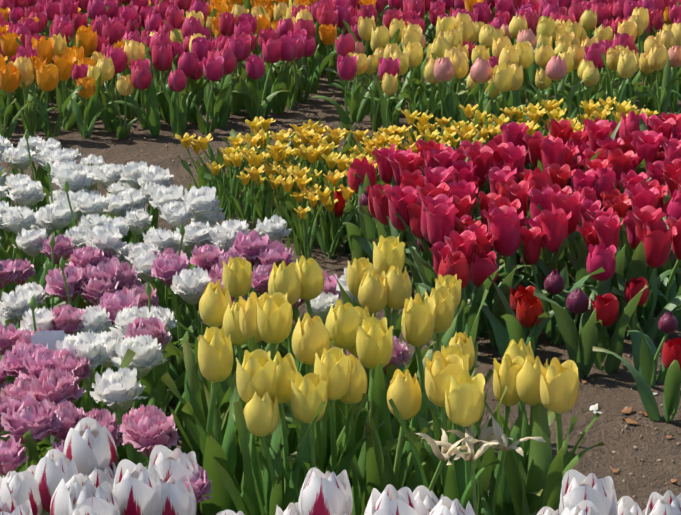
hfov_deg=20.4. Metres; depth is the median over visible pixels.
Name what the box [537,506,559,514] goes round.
tulip flame
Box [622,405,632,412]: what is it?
path debris
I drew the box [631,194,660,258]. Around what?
crimson tulip
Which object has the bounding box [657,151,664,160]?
crimson tulip
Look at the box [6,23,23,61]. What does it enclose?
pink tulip
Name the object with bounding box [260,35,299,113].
pink tulip
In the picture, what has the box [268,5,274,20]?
tulip
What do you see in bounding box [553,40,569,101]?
pale tulip
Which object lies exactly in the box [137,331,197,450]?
fringed tulip
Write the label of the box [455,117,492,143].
small yellow flower
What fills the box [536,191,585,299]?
crimson tulip
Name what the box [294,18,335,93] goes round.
pink tulip
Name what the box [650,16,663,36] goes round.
pink tulip
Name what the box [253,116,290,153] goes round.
small yellow flower
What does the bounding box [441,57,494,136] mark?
pale tulip
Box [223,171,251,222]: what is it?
small yellow flower
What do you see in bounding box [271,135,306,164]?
small yellow flower
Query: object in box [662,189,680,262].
crimson tulip
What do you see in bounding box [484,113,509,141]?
small yellow flower
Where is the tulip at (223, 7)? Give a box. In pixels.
[211,2,236,42]
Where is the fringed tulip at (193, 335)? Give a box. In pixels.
[174,279,245,360]
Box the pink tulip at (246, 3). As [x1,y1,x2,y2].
[242,0,249,13]
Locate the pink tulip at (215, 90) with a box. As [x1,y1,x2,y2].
[213,51,241,120]
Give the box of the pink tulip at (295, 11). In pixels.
[291,4,337,63]
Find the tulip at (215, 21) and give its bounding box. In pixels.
[211,16,218,34]
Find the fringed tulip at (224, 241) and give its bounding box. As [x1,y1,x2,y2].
[205,227,238,251]
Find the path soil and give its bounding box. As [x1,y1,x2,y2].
[0,33,680,514]
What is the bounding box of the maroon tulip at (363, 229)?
[349,185,391,262]
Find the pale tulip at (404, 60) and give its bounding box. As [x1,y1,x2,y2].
[363,50,409,125]
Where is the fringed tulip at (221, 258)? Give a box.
[170,250,281,349]
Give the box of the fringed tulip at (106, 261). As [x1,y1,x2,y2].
[92,258,118,266]
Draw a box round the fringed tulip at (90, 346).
[56,331,113,410]
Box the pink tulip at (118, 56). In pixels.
[100,46,126,114]
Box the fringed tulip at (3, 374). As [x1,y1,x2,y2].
[0,361,51,453]
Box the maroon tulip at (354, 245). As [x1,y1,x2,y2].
[343,183,370,259]
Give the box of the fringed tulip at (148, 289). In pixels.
[146,281,181,450]
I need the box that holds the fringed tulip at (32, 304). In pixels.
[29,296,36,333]
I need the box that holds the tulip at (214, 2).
[204,0,227,28]
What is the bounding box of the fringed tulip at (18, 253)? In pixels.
[2,225,22,260]
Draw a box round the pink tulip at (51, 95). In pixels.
[49,61,54,101]
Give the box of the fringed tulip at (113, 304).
[91,290,141,424]
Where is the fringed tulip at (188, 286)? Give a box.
[162,267,211,406]
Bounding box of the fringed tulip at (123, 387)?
[90,367,147,466]
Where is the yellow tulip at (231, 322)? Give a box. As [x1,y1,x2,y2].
[196,301,279,410]
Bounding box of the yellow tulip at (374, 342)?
[355,317,427,486]
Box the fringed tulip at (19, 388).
[0,374,44,464]
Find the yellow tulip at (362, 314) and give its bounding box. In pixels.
[345,306,438,485]
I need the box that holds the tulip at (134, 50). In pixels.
[99,40,144,120]
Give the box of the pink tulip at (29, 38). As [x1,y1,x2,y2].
[5,34,46,107]
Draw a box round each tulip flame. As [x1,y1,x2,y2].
[0,471,21,485]
[0,471,42,514]
[0,497,31,514]
[26,465,49,514]
[34,449,79,512]
[50,473,96,514]
[63,417,148,475]
[69,481,119,514]
[72,506,98,514]
[85,462,116,490]
[113,459,161,514]
[148,444,203,503]
[158,474,196,514]
[221,509,243,514]
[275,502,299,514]
[299,468,352,514]
[365,484,430,514]
[412,485,443,514]
[428,496,475,514]
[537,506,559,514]
[559,469,617,514]
[560,500,600,514]
[618,496,650,514]
[644,490,680,514]
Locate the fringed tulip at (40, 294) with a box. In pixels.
[15,282,49,309]
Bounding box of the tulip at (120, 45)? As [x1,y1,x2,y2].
[113,40,150,113]
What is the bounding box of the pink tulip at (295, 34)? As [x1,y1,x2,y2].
[284,29,310,79]
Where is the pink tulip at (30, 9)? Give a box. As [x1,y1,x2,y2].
[24,5,39,17]
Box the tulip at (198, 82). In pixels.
[189,33,205,94]
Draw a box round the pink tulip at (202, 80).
[200,39,213,96]
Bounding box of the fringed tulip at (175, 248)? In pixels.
[154,235,191,315]
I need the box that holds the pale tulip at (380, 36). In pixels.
[371,24,399,82]
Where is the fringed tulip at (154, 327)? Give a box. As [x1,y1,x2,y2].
[116,316,170,462]
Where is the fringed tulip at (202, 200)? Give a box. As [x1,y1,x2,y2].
[180,186,223,256]
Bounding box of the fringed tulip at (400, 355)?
[364,336,410,438]
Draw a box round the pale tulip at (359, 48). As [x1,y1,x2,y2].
[355,41,366,83]
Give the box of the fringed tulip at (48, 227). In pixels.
[21,211,71,308]
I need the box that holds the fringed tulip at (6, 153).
[2,147,17,241]
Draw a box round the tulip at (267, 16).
[256,13,281,20]
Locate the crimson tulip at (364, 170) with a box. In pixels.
[347,156,375,218]
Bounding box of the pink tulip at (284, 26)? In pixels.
[276,18,293,74]
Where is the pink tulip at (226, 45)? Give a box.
[224,37,245,75]
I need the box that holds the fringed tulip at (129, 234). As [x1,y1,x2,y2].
[124,165,142,242]
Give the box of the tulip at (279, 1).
[275,0,287,5]
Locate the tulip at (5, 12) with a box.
[0,7,9,59]
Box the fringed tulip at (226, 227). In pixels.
[214,219,264,346]
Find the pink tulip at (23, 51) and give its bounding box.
[16,45,40,99]
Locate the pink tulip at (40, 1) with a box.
[36,0,51,35]
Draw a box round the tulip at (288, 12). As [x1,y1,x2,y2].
[286,4,324,52]
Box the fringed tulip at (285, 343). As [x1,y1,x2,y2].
[259,294,304,358]
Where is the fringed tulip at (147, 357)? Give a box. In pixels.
[111,334,242,475]
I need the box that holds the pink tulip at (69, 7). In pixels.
[44,0,78,46]
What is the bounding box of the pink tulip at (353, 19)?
[344,16,356,33]
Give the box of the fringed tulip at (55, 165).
[50,159,91,256]
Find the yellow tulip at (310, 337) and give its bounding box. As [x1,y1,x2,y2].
[255,312,364,473]
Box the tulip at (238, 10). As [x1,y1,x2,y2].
[231,4,247,71]
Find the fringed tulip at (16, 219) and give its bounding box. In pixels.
[0,205,51,291]
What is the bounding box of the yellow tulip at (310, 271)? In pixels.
[287,255,323,428]
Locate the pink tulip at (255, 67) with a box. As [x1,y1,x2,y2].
[232,54,289,119]
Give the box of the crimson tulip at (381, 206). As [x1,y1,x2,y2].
[343,186,405,260]
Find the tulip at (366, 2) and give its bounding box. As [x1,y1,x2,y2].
[358,0,380,25]
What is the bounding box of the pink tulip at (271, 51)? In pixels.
[243,38,293,116]
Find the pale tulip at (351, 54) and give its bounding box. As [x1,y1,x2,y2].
[326,52,362,110]
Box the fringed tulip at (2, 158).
[0,152,31,246]
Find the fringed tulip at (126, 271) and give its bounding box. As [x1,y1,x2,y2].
[93,260,140,374]
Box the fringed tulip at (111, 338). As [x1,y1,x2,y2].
[81,331,125,419]
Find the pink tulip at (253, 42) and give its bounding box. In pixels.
[242,32,265,63]
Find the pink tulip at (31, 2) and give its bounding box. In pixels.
[24,0,35,13]
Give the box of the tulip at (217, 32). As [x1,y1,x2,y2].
[215,25,229,37]
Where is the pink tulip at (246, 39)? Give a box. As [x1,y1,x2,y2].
[231,34,251,109]
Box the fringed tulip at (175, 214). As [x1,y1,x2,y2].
[159,200,194,311]
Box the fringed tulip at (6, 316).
[0,311,17,431]
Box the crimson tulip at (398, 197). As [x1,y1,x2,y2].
[367,185,416,273]
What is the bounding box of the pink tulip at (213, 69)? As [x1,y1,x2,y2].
[179,56,232,133]
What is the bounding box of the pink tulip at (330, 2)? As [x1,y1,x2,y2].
[318,0,333,54]
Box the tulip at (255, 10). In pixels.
[251,5,265,17]
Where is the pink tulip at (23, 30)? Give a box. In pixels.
[10,25,35,58]
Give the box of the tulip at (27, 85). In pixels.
[19,75,57,130]
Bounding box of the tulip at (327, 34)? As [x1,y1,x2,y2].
[315,23,337,82]
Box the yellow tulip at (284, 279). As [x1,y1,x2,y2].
[246,261,305,439]
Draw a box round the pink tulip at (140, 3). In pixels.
[131,0,147,30]
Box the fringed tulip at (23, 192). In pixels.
[6,178,44,281]
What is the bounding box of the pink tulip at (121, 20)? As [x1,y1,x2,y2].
[109,17,124,26]
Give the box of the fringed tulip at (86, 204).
[75,193,109,216]
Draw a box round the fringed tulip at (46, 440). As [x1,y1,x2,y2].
[36,373,92,450]
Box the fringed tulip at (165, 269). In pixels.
[78,253,202,392]
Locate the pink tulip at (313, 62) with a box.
[308,24,320,85]
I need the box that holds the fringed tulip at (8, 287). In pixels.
[0,212,9,302]
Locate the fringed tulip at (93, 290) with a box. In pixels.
[76,275,123,407]
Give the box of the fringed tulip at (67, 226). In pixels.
[50,199,108,231]
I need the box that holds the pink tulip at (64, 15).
[52,13,74,44]
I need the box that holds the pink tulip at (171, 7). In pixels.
[165,4,185,18]
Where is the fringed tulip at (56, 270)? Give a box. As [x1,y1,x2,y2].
[44,265,80,305]
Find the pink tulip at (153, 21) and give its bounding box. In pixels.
[135,13,166,58]
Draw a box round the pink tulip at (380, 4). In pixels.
[374,0,394,42]
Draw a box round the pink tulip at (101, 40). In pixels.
[96,35,108,52]
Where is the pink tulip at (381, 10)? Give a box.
[376,7,384,25]
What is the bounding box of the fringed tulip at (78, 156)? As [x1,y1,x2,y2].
[60,148,81,232]
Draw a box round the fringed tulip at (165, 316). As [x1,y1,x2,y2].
[150,305,184,428]
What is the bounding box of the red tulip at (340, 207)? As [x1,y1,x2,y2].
[323,190,358,250]
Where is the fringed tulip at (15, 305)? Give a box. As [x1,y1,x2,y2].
[0,289,37,330]
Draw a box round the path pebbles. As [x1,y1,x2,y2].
[10,105,680,498]
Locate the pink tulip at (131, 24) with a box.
[127,18,141,33]
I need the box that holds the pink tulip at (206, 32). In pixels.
[202,26,210,39]
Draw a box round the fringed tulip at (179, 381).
[117,309,197,411]
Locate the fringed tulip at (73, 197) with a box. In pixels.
[54,190,113,264]
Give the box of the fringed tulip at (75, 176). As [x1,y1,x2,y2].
[51,161,91,221]
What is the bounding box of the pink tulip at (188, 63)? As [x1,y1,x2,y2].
[172,51,210,128]
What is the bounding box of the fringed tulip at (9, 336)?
[0,324,25,460]
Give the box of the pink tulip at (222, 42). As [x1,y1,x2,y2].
[214,34,233,78]
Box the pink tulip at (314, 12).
[310,2,338,57]
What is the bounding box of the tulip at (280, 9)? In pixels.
[260,2,287,20]
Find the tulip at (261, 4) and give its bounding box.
[252,3,273,22]
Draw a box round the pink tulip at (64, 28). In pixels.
[52,19,73,81]
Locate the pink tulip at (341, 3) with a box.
[331,0,348,34]
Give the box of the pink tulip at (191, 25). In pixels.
[173,16,208,92]
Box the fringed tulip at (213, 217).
[191,206,224,227]
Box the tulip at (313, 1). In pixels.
[291,0,318,28]
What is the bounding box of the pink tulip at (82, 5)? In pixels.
[75,0,88,14]
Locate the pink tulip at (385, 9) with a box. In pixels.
[377,5,388,20]
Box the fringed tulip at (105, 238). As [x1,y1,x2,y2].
[47,224,125,304]
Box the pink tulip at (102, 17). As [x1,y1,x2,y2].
[95,14,108,22]
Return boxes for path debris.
[589,403,597,410]
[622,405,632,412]
[622,418,637,423]
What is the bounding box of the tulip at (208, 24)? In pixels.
[206,16,218,38]
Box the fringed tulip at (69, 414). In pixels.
[23,400,85,465]
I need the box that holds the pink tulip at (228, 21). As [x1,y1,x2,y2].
[214,12,237,73]
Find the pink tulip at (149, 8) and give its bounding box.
[141,5,155,13]
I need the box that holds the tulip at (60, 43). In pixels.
[52,33,78,96]
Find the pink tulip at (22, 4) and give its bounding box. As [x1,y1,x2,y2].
[13,0,27,12]
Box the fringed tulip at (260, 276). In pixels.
[172,264,295,348]
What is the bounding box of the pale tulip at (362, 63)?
[339,52,378,122]
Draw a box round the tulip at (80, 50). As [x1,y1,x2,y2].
[65,45,84,93]
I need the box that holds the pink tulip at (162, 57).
[152,44,174,121]
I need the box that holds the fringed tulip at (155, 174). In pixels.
[137,164,194,230]
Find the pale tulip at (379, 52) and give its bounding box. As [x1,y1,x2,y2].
[362,47,384,98]
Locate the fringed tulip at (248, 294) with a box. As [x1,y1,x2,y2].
[244,228,257,300]
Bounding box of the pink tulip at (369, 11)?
[359,4,376,57]
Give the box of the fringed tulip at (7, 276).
[0,260,78,308]
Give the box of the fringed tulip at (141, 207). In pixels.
[121,205,155,242]
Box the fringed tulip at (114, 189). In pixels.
[69,181,133,261]
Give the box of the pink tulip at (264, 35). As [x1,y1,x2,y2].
[242,27,281,98]
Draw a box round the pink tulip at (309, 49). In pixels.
[278,34,322,102]
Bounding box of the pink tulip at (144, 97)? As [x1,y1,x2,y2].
[128,59,153,108]
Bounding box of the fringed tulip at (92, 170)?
[85,165,98,190]
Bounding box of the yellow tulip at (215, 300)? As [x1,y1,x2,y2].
[164,280,241,437]
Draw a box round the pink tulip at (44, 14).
[35,12,47,35]
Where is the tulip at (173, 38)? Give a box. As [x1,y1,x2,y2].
[170,29,183,68]
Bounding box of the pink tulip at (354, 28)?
[350,23,370,45]
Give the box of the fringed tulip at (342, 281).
[335,266,373,303]
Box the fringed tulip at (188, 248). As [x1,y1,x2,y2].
[176,227,206,332]
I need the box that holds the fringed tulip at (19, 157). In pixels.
[9,147,36,228]
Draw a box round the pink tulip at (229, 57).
[200,47,236,127]
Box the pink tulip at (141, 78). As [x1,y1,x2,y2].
[120,63,159,136]
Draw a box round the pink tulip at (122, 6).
[121,5,137,14]
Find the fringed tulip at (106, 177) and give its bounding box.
[85,163,124,193]
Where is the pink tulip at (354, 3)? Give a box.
[348,0,360,8]
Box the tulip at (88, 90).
[68,76,112,138]
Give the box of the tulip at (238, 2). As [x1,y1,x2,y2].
[228,0,242,5]
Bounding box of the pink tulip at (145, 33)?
[141,29,155,73]
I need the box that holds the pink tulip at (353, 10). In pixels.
[336,4,363,41]
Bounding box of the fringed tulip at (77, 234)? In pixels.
[62,226,89,304]
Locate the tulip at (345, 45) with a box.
[322,33,377,104]
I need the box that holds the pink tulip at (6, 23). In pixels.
[0,20,12,32]
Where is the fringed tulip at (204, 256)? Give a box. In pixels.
[185,243,223,332]
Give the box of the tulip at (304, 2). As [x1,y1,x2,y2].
[293,0,314,21]
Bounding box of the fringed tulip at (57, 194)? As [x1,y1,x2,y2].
[48,188,74,265]
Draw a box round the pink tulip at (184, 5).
[174,0,191,16]
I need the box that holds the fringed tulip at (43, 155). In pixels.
[32,148,65,232]
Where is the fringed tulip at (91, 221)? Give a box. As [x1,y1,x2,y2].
[65,213,108,262]
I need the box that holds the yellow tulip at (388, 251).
[333,235,424,338]
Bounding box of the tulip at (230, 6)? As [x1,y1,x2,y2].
[228,3,237,26]
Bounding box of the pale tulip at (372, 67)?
[354,54,377,114]
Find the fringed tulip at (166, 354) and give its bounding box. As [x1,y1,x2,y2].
[109,271,194,357]
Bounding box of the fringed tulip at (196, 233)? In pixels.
[173,221,212,342]
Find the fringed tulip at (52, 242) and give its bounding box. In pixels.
[50,235,54,310]
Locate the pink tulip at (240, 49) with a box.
[226,37,249,113]
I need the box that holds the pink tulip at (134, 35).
[122,30,145,76]
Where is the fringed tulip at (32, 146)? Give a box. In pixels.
[18,135,43,210]
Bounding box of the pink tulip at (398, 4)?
[382,0,402,21]
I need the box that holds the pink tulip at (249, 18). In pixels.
[238,13,257,55]
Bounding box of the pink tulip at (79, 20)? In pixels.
[72,12,87,31]
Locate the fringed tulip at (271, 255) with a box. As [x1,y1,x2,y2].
[255,243,312,347]
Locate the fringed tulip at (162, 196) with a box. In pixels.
[149,184,190,304]
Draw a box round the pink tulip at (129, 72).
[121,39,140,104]
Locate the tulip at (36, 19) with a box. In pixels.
[19,17,38,22]
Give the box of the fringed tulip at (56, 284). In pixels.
[22,268,107,331]
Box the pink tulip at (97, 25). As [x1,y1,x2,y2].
[91,19,105,55]
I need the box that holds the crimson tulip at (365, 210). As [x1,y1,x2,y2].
[361,184,389,219]
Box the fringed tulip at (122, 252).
[116,242,139,278]
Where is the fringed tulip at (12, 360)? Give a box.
[0,342,47,443]
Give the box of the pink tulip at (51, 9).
[42,1,89,38]
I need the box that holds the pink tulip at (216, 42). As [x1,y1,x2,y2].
[214,36,224,89]
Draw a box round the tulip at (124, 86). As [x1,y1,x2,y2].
[111,74,146,138]
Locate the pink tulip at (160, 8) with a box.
[143,2,169,28]
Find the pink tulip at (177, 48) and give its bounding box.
[152,42,183,82]
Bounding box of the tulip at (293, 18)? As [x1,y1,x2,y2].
[280,16,294,67]
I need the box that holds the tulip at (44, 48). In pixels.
[15,36,54,101]
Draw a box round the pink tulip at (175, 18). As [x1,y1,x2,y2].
[166,8,184,29]
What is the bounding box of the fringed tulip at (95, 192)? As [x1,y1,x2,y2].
[81,188,108,217]
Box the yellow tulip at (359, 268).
[347,257,393,382]
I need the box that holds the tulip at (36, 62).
[30,56,49,118]
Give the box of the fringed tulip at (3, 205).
[0,200,15,293]
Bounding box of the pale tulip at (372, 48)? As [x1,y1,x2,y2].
[370,38,380,80]
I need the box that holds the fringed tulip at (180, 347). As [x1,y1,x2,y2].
[173,276,245,361]
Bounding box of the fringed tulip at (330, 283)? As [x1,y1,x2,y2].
[302,269,341,322]
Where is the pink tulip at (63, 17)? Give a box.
[40,15,75,44]
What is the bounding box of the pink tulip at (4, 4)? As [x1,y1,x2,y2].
[0,0,13,16]
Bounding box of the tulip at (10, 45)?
[0,32,21,57]
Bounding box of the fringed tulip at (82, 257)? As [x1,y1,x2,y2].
[65,246,103,307]
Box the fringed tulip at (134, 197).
[118,188,166,238]
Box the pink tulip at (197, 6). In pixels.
[190,0,216,20]
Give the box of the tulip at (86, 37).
[68,25,96,56]
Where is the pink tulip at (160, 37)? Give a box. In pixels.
[142,30,177,95]
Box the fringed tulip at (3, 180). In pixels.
[0,165,13,232]
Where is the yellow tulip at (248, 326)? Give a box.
[218,291,270,486]
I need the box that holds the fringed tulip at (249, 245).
[230,230,271,292]
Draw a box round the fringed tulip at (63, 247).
[9,234,73,308]
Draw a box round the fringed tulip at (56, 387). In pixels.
[27,368,83,406]
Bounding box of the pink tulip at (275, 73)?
[257,30,279,78]
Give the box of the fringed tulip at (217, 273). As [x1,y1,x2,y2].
[208,264,287,353]
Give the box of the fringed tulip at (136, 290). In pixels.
[122,283,160,306]
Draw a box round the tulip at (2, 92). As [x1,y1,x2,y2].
[0,54,6,105]
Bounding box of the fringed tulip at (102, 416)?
[79,408,121,435]
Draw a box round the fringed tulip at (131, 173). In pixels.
[120,161,158,241]
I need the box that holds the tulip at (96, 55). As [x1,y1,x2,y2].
[91,51,113,101]
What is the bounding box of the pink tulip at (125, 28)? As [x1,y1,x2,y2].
[121,25,128,35]
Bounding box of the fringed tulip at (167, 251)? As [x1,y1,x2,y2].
[153,247,199,365]
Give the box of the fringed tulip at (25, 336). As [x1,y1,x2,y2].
[14,326,49,441]
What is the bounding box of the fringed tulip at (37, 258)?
[34,207,56,304]
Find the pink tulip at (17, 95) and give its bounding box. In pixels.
[6,55,21,114]
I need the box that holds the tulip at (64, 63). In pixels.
[52,54,83,130]
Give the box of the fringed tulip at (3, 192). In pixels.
[0,183,15,260]
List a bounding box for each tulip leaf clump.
[161,371,238,468]
[167,340,228,513]
[184,403,288,461]
[203,383,293,494]
[283,429,295,476]
[288,399,341,473]
[298,428,415,490]
[327,311,368,416]
[386,369,493,435]
[398,300,466,370]
[438,404,524,514]
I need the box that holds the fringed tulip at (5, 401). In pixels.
[0,395,18,476]
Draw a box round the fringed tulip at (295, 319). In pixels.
[242,308,296,350]
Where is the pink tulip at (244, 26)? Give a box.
[234,20,252,79]
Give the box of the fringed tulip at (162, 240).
[129,229,190,344]
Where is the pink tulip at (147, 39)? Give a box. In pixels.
[144,35,153,67]
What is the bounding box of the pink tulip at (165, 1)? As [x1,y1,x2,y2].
[154,0,169,6]
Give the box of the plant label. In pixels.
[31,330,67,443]
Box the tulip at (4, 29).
[0,25,7,63]
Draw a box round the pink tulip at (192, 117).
[187,59,205,123]
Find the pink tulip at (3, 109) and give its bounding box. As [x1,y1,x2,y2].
[0,106,14,114]
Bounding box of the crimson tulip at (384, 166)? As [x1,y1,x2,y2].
[354,144,399,183]
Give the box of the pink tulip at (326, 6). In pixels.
[313,2,359,71]
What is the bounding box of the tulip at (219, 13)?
[211,10,230,41]
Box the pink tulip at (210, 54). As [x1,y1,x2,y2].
[204,49,237,118]
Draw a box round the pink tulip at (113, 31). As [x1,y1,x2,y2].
[102,20,123,75]
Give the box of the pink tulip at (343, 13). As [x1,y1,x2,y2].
[333,5,350,50]
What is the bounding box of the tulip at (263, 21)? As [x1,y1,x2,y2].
[250,15,270,57]
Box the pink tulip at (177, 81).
[158,68,191,135]
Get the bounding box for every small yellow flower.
[175,133,222,188]
[190,141,229,183]
[192,133,244,199]
[203,152,260,220]
[203,161,239,206]
[205,154,242,220]
[206,147,248,194]
[207,133,243,175]
[211,153,247,213]
[216,151,243,188]
[217,141,251,215]
[217,148,264,220]
[222,128,270,191]
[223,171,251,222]
[229,117,295,164]
[229,174,265,228]
[238,146,289,201]
[240,163,279,220]
[241,133,261,174]
[241,143,289,209]
[244,165,295,221]
[246,144,286,219]
[247,161,293,211]
[248,152,272,189]
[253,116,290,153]
[254,144,297,205]
[258,130,290,167]
[258,140,270,152]
[264,164,304,229]
[265,135,301,160]
[265,167,298,239]
[265,174,311,242]
[266,140,307,188]
[267,144,315,198]
[267,146,299,192]
[271,128,294,146]
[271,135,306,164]
[271,187,316,246]
[272,168,338,237]
[275,166,320,223]
[277,160,299,219]
[278,192,318,255]
[280,128,313,165]
[284,148,322,208]
[284,165,312,233]
[284,191,308,244]
[285,161,323,220]
[287,119,342,162]
[288,135,325,182]
[290,119,320,167]
[290,139,337,186]
[291,142,328,184]
[291,160,337,219]
[292,184,328,226]
[294,133,351,171]
[294,145,319,165]
[294,203,323,259]
[295,122,341,187]
[295,130,330,183]
[300,169,322,223]
[304,185,340,245]
[306,145,335,189]
[306,187,357,258]
[311,161,351,207]
[311,169,343,230]
[314,181,357,254]
[317,196,351,249]
[318,152,348,189]
[321,125,355,172]
[322,148,360,185]
[323,172,357,244]
[327,129,372,153]
[330,146,366,163]
[331,154,353,204]
[333,128,354,153]
[334,156,376,203]
[335,152,368,168]
[336,136,351,155]
[338,155,378,176]
[339,170,384,205]
[340,136,373,156]
[348,124,368,148]
[351,132,393,172]
[356,138,387,178]
[362,145,379,168]
[376,144,396,180]
[378,126,405,149]
[378,133,403,143]
[380,127,399,137]
[388,140,401,150]
[389,125,408,148]
[390,109,428,148]
[397,126,421,144]
[398,125,411,144]
[399,142,413,150]
[401,121,431,143]
[402,137,421,144]
[406,143,416,152]
[408,128,438,142]
[413,112,450,142]
[420,120,449,138]
[424,124,460,142]
[433,139,451,145]
[435,117,465,147]
[437,130,455,144]
[439,109,490,129]
[450,138,485,149]
[451,117,478,148]
[451,120,494,144]
[452,137,460,149]
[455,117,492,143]
[455,127,475,162]
[455,127,479,143]
[456,100,490,135]
[467,118,483,133]
[471,123,508,184]
[474,128,493,145]
[478,107,517,122]
[483,124,499,136]
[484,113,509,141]
[506,110,542,131]
[508,116,544,134]
[510,106,528,122]
[516,116,529,122]
[519,107,545,120]
[522,103,541,124]
[526,98,563,123]
[537,99,577,134]
[538,107,577,130]
[542,119,550,135]
[549,102,570,122]
[566,117,578,124]
[570,113,582,130]
[574,104,612,124]
[577,109,599,123]
[579,99,601,119]
[579,101,598,122]
[591,109,610,119]
[599,91,645,120]
[599,101,638,119]
[606,102,634,122]
[607,100,630,122]
[612,111,627,122]
[634,108,649,114]
[645,108,658,117]
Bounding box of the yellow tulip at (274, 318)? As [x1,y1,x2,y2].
[248,292,333,497]
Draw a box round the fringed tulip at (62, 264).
[59,256,71,306]
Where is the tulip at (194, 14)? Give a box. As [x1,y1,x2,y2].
[186,10,204,26]
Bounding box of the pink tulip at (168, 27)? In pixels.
[159,22,173,71]
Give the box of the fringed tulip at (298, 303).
[246,298,305,350]
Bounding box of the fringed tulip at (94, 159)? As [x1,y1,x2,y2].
[46,154,106,220]
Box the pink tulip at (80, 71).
[64,64,87,124]
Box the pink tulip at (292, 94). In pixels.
[270,34,304,108]
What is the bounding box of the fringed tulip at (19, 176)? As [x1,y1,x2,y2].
[4,173,56,238]
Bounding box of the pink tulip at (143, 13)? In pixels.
[139,8,153,35]
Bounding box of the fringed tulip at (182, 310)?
[157,231,195,324]
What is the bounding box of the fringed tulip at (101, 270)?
[80,260,123,374]
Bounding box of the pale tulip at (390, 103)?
[361,61,400,111]
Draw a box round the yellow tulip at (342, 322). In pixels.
[287,299,388,488]
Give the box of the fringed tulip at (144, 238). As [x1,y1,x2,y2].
[143,227,167,285]
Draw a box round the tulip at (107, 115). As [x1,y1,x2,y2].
[96,56,115,131]
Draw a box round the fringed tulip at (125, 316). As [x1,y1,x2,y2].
[109,305,160,408]
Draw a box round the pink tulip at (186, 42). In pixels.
[182,35,190,52]
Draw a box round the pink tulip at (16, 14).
[9,7,23,24]
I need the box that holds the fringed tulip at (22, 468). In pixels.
[17,443,58,472]
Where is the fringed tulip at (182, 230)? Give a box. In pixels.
[162,223,184,363]
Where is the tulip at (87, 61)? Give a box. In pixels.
[65,57,105,105]
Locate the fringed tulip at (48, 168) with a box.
[46,162,56,299]
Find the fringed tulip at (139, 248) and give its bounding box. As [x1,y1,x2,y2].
[124,242,184,311]
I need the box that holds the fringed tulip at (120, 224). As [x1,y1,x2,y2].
[101,215,128,253]
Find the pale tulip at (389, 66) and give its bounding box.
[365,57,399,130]
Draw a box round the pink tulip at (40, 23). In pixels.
[29,11,52,39]
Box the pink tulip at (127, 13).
[119,5,137,25]
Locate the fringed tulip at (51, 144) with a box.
[17,137,61,210]
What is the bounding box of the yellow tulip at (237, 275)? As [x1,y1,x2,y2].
[221,257,264,411]
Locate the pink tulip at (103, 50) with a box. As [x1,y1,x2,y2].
[99,43,114,94]
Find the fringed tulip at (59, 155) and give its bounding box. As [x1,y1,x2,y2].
[41,149,90,234]
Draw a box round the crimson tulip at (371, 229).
[359,184,391,266]
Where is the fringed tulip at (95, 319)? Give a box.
[70,305,183,451]
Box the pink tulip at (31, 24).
[19,17,47,40]
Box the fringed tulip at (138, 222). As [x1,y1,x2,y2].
[122,210,151,263]
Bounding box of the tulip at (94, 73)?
[64,64,102,132]
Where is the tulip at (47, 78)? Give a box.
[26,63,83,138]
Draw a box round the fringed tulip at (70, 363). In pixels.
[19,348,135,466]
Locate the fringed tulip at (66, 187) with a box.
[64,181,84,301]
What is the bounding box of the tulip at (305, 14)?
[295,8,316,59]
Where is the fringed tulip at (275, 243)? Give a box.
[272,240,285,351]
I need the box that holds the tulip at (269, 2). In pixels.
[267,0,273,9]
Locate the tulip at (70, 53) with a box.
[58,49,78,99]
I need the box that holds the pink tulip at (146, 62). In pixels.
[115,58,167,127]
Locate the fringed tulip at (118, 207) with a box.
[103,194,131,217]
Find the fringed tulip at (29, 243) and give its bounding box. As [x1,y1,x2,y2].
[13,228,48,302]
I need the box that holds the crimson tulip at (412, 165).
[353,152,423,180]
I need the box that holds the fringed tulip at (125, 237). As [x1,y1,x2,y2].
[104,164,155,243]
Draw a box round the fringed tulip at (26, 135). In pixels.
[24,129,63,233]
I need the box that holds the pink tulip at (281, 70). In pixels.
[265,59,293,100]
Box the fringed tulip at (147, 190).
[140,181,167,297]
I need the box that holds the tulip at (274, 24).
[271,20,280,66]
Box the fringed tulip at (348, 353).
[332,346,363,425]
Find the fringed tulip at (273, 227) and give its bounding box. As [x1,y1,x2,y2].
[253,215,291,241]
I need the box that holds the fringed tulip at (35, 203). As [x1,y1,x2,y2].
[15,189,57,261]
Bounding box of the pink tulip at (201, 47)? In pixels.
[188,36,236,111]
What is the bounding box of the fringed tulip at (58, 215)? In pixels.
[34,200,116,304]
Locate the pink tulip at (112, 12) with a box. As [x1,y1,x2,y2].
[102,0,117,18]
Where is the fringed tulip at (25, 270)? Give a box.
[6,258,58,307]
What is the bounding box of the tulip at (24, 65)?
[5,55,36,136]
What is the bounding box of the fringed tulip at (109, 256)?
[101,250,120,263]
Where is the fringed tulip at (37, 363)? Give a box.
[18,347,81,453]
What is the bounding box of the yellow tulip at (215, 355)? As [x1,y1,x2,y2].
[181,326,296,514]
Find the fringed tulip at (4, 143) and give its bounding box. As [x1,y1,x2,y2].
[0,134,17,240]
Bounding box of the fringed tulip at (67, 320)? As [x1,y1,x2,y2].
[47,304,86,403]
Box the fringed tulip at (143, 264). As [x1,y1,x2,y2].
[133,253,156,283]
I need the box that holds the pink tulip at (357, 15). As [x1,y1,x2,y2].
[344,10,364,45]
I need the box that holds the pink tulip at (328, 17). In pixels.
[317,8,343,76]
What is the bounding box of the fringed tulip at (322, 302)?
[305,291,341,373]
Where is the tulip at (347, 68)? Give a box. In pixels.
[311,54,374,128]
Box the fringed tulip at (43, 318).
[5,306,57,450]
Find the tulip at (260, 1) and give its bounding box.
[251,0,267,51]
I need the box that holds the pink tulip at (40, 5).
[37,3,48,20]
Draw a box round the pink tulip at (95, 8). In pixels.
[77,0,108,56]

